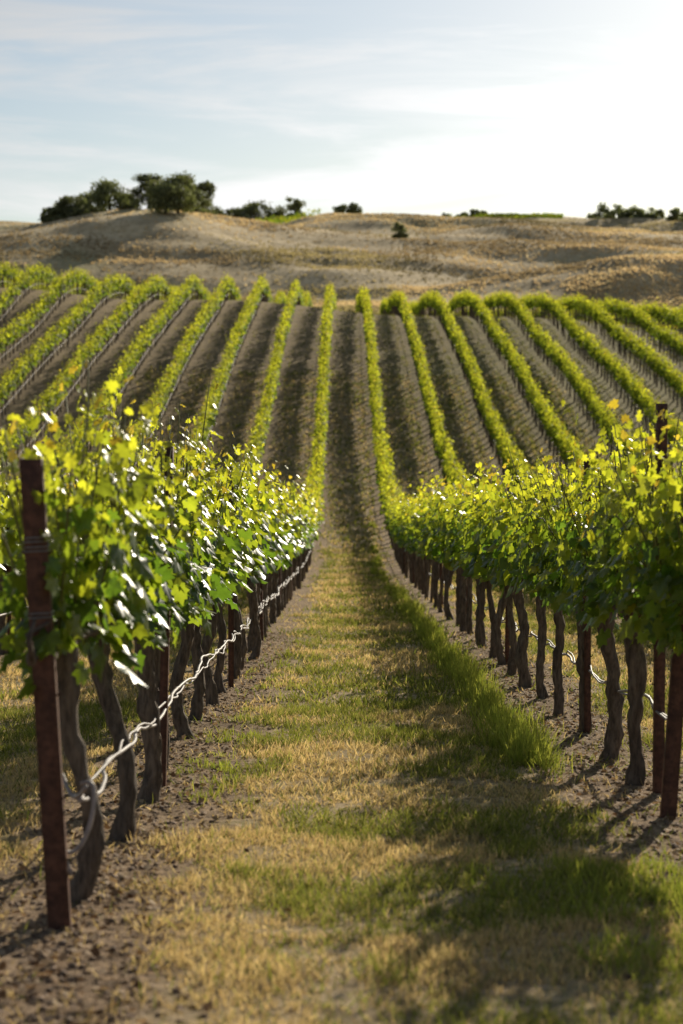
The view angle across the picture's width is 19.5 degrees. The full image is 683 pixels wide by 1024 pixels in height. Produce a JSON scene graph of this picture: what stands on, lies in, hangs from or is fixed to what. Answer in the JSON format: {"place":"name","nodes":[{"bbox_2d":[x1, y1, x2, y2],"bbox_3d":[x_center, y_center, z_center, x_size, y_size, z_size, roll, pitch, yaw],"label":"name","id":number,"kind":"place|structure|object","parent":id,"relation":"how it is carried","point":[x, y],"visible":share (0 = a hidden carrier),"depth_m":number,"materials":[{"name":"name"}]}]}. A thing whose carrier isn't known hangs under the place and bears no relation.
{"place":"outdoors","nodes":[
{"label":"outdoors","id":0,"kind":"place"},
{"bbox_2d":[0,209,682,1023],"bbox_3d":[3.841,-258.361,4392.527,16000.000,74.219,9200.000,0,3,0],"label":"hillside ground","id":1,"kind":"structure","parent":0,"point":[212,345],"depth_m":85.82,"materials":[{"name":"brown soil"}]},
{"bbox_2d":[0,276,35,288],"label":"grapevine row","id":2,"kind":"object","parent":1,"relation":"on","point":[5,279],"visible":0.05,"depth_m":185.94,"materials":[{"name":"green plant"}]},
{"bbox_2d":[4,278,47,287],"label":"grapevine row","id":3,"kind":"object","parent":1,"relation":"on","point":[36,285],"visible":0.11,"depth_m":187.80,"materials":[{"name":"green plant"}]},
{"bbox_2d":[0,274,90,294],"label":"grapevine row","id":4,"kind":"object","parent":1,"relation":"on","point":[51,285],"visible":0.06,"depth_m":177.91,"materials":[{"name":"green plant"}]},
{"bbox_2d":[38,207,66,222],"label":"oak tree","id":5,"kind":"object","parent":1,"relation":"on","point":[52,214],"visible":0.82,"depth_m":398.06,"materials":[{"name":"green plant"}]},
{"bbox_2d":[18,459,96,929],"bbox_3d":[-0.951,0.673,6.969,0.218,1.728,0.541,0,3,7],"label":"vineyard end post","id":6,"kind":"object","parent":1,"relation":"on","point":[52,781],"visible":0.95,"depth_m":6.72,"materials":[{"name":"wood"}]},
{"bbox_2d":[0,260,115,296],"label":"grapevine row","id":7,"kind":"object","parent":1,"relation":"on","point":[8,271],"visible":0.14,"depth_m":143.29,"materials":[{"name":"green plant"}]},
{"bbox_2d":[0,263,126,325],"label":"grapevine row","id":8,"kind":"object","parent":1,"relation":"on","point":[26,279],"visible":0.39,"depth_m":134.09,"materials":[{"name":"green plant"}]},
{"bbox_2d":[53,195,92,217],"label":"oak tree","id":9,"kind":"object","parent":1,"relation":"on","point":[71,206],"visible":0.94,"depth_m":398.47,"materials":[{"name":"green plant"}]},
{"bbox_2d":[0,265,160,363],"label":"grapevine row","id":10,"kind":"object","parent":1,"relation":"on","point":[7,337],"visible":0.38,"depth_m":125.57,"materials":[{"name":"green plant"}]},
{"bbox_2d":[74,191,113,212],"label":"oak tree","id":11,"kind":"object","parent":1,"relation":"on","point":[94,210],"visible":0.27,"depth_m":407.03,"materials":[{"name":"green plant"}]},
{"bbox_2d":[0,270,190,418],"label":"grapevine row","id":12,"kind":"object","parent":1,"relation":"on","point":[65,326],"visible":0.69,"depth_m":114.06,"materials":[{"name":"green plant"}]},
{"bbox_2d":[0,272,211,475],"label":"grapevine row","id":13,"kind":"object","parent":1,"relation":"on","point":[147,289],"visible":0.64,"depth_m":106.91,"materials":[{"name":"green plant"}]},
{"bbox_2d":[88,176,132,210],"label":"oak tree","id":14,"kind":"object","parent":1,"relation":"on","point":[105,191],"visible":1,"depth_m":400.40,"materials":[{"name":"green plant"}]},
{"bbox_2d":[0,273,232,499],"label":"grapevine row","id":15,"kind":"object","parent":1,"relation":"on","point":[144,339],"visible":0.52,"depth_m":108.77,"materials":[{"name":"green plant"}]},
{"bbox_2d":[0,272,252,510],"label":"grapevine row","id":16,"kind":"object","parent":1,"relation":"on","point":[192,338],"visible":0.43,"depth_m":109.08,"materials":[{"name":"green plant"}]},
{"bbox_2d":[113,191,141,210],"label":"oak tree","id":17,"kind":"object","parent":1,"relation":"on","point":[129,196],"visible":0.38,"depth_m":405.67,"materials":[{"name":"green plant"}]},
{"bbox_2d":[1,275,286,573],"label":"grapevine row","id":18,"kind":"object","parent":1,"relation":"on","point":[255,299],"visible":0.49,"depth_m":106.53,"materials":[{"name":"green plant"}]},
{"bbox_2d":[127,173,163,208],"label":"oak tree","id":19,"kind":"object","parent":1,"relation":"on","point":[139,189],"visible":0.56,"depth_m":396.24,"materials":[{"name":"green plant"}]},
{"bbox_2d":[0,279,312,654],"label":"grapevine row","id":20,"kind":"object","parent":1,"relation":"on","point":[295,295],"visible":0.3,"depth_m":92.54,"materials":[{"name":"green plant"}]},
{"bbox_2d":[141,179,190,214],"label":"oak tree","id":21,"kind":"object","parent":1,"relation":"on","point":[159,202],"visible":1,"depth_m":375.64,"materials":[{"name":"green plant"}]},
{"bbox_2d":[0,281,336,903],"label":"grapevine row","id":22,"kind":"object","parent":1,"relation":"on","point":[151,559],"visible":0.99,"depth_m":8.62,"materials":[{"name":"green plant"}]},
{"bbox_2d":[155,170,200,213],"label":"oak tree","id":23,"kind":"object","parent":1,"relation":"on","point":[191,201],"visible":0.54,"depth_m":380.87,"materials":[{"name":"green plant"}]},
{"bbox_2d":[175,174,198,209],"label":"oak tree","id":24,"kind":"object","parent":1,"relation":"on","point":[191,182],"visible":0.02,"depth_m":414.24,"materials":[{"name":"green plant"}]},
{"bbox_2d":[181,189,213,213],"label":"oak tree","id":25,"kind":"object","parent":1,"relation":"on","point":[205,202],"visible":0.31,"depth_m":404.67,"materials":[{"name":"green plant"}]},
{"bbox_2d":[197,180,217,214],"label":"oak tree","id":26,"kind":"object","parent":1,"relation":"on","point":[208,186],"visible":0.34,"depth_m":416.38,"materials":[{"name":"green plant"}]},
{"bbox_2d":[211,206,232,216],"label":"oak tree","id":27,"kind":"object","parent":1,"relation":"on","point":[227,213],"visible":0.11,"depth_m":427.95,"materials":[{"name":"green plant"}]},
{"bbox_2d":[224,207,250,218],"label":"oak tree","id":28,"kind":"object","parent":1,"relation":"on","point":[237,211],"visible":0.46,"depth_m":515.21,"materials":[{"name":"green plant"}]},
{"bbox_2d":[240,201,262,219],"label":"oak tree","id":29,"kind":"object","parent":1,"relation":"on","point":[252,210],"visible":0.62,"depth_m":519.96,"materials":[{"name":"green plant"}]},
{"bbox_2d":[242,199,276,220],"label":"oak tree","id":30,"kind":"object","parent":1,"relation":"on","point":[262,207],"visible":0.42,"depth_m":525.13,"materials":[{"name":"green plant"}]},
{"bbox_2d":[264,205,288,222],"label":"oak tree","id":31,"kind":"object","parent":1,"relation":"on","point":[281,211],"visible":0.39,"depth_m":525.26,"materials":[{"name":"green plant"}]},
{"bbox_2d":[284,196,306,219],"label":"oak tree","id":32,"kind":"object","parent":1,"relation":"on","point":[296,206],"visible":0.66,"depth_m":516.02,"materials":[{"name":"green plant"}]},
{"bbox_2d":[332,203,346,212],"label":"oak tree","id":33,"kind":"object","parent":1,"relation":"on","point":[339,209],"visible":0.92,"depth_m":699.39,"materials":[{"name":"green plant"}]},
{"bbox_2d":[0,367,682,1023],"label":"path grass","id":34,"kind":"structure","parent":1,"relation":"on","point":[372,607],"depth_m":8.89,"materials":[{"name":"green plant"}]},
{"bbox_2d":[0,208,682,318],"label":"dry hill grass","id":35,"kind":"structure","parent":1,"relation":"on","point":[349,305],"depth_m":352.62,"materials":[{"name":"beige plant"}]},
{"bbox_2d":[0,654,682,1023],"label":"soil clods","id":36,"kind":"object","parent":1,"relation":"on","point":[114,948],"visible":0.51,"depth_m":8.05,"materials":[{"name":"brown soil"}]},
{"bbox_2d":[0,630,682,1023],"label":"leaf litter","id":37,"kind":"object","parent":1,"relation":"on","point":[94,952],"visible":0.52,"depth_m":8.24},
{"bbox_2d":[345,202,362,213],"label":"oak tree","id":38,"kind":"object","parent":1,"relation":"on","point":[351,207],"visible":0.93,"depth_m":699.23,"materials":[{"name":"green plant"}]},
{"bbox_2d":[389,220,408,238],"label":"oak tree","id":39,"kind":"object","parent":1,"relation":"on","point":[400,230],"visible":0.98,"depth_m":391.92,"materials":[{"name":"green plant"}]},
{"bbox_2d":[255,208,562,223],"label":"distant vineyard","id":40,"kind":"object","parent":1,"relation":"on","point":[514,215],"visible":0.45,"depth_m":608.03,"materials":[{"name":"green plant"}]},
{"bbox_2d":[168,521,682,982],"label":"tall green grass","id":41,"kind":"structure","parent":1,"relation":"on","point":[512,728],"depth_m":11.34,"materials":[{"name":"green plant"}]},
{"bbox_2d":[441,208,492,216],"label":"distant tree line","id":42,"kind":"object","parent":1,"relation":"on","point":[474,211],"visible":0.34,"depth_m":618.63,"materials":[{"name":"green plant"}]},
{"bbox_2d":[409,287,595,502],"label":"grapevine row","id":43,"kind":"object","parent":1,"relation":"on","point":[493,428],"visible":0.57,"depth_m":98.55,"materials":[{"name":"green plant"}]},
{"bbox_2d":[355,286,682,793],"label":"grapevine row","id":44,"kind":"object","parent":1,"relation":"on","point":[618,548],"visible":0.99,"depth_m":12.35,"materials":[{"name":"green plant"}]},
{"bbox_2d":[427,287,630,497],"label":"grapevine row","id":45,"kind":"object","parent":1,"relation":"on","point":[548,421],"visible":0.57,"depth_m":101.16,"materials":[{"name":"green plant"}]},
{"bbox_2d":[378,290,682,616],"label":"grapevine row","id":46,"kind":"object","parent":1,"relation":"on","point":[396,303],"visible":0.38,"depth_m":94.88,"materials":[{"name":"green plant"}]},
{"bbox_2d":[453,289,682,488],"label":"grapevine row","id":47,"kind":"object","parent":1,"relation":"on","point":[512,303],"visible":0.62,"depth_m":106.39,"materials":[{"name":"green plant"}]},
{"bbox_2d":[490,289,682,469],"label":"grapevine row","id":48,"kind":"object","parent":1,"relation":"on","point":[595,349],"visible":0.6,"depth_m":110.56,"materials":[{"name":"green plant"}]},
{"bbox_2d":[527,291,682,410],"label":"grapevine row","id":49,"kind":"object","parent":1,"relation":"on","point":[672,379],"visible":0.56,"depth_m":117.82,"materials":[{"name":"green plant"}]},
{"bbox_2d":[550,296,682,366],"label":"grapevine row","id":50,"kind":"object","parent":1,"relation":"on","point":[648,325],"visible":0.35,"depth_m":128.27,"materials":[{"name":"green plant"}]},
{"bbox_2d":[586,202,655,218],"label":"distant tree line","id":51,"kind":"object","parent":1,"relation":"on","point":[620,212],"visible":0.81,"depth_m":585.47,"materials":[{"name":"green plant"}]},
{"bbox_2d":[576,297,682,337],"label":"grapevine row","id":52,"kind":"object","parent":1,"relation":"on","point":[656,311],"visible":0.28,"depth_m":136.82,"materials":[{"name":"green plant"}]},
{"bbox_2d":[618,304,682,328],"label":"grapevine row","id":53,"kind":"object","parent":1,"relation":"on","point":[675,308],"visible":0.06,"depth_m":150.76,"materials":[{"name":"green plant"}]},
{"bbox_2d":[646,207,682,220],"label":"distant tree line","id":54,"kind":"object","parent":1,"relation":"on","point":[676,213],"visible":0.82,"depth_m":585.03,"materials":[{"name":"green plant"}]},
{"bbox_2d":[660,491,682,817],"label":"vineyard end post","id":55,"kind":"object","parent":1,"relation":"on","point":[671,761],"visible":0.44,"depth_m":9.35,"materials":[{"name":"wood"}]},
{"bbox_2d":[0,0,682,222],"label":"sky","id":56,"kind":"structure","parent":0,"point":[567,108],"materials":[{"name":"white"}]}
]}

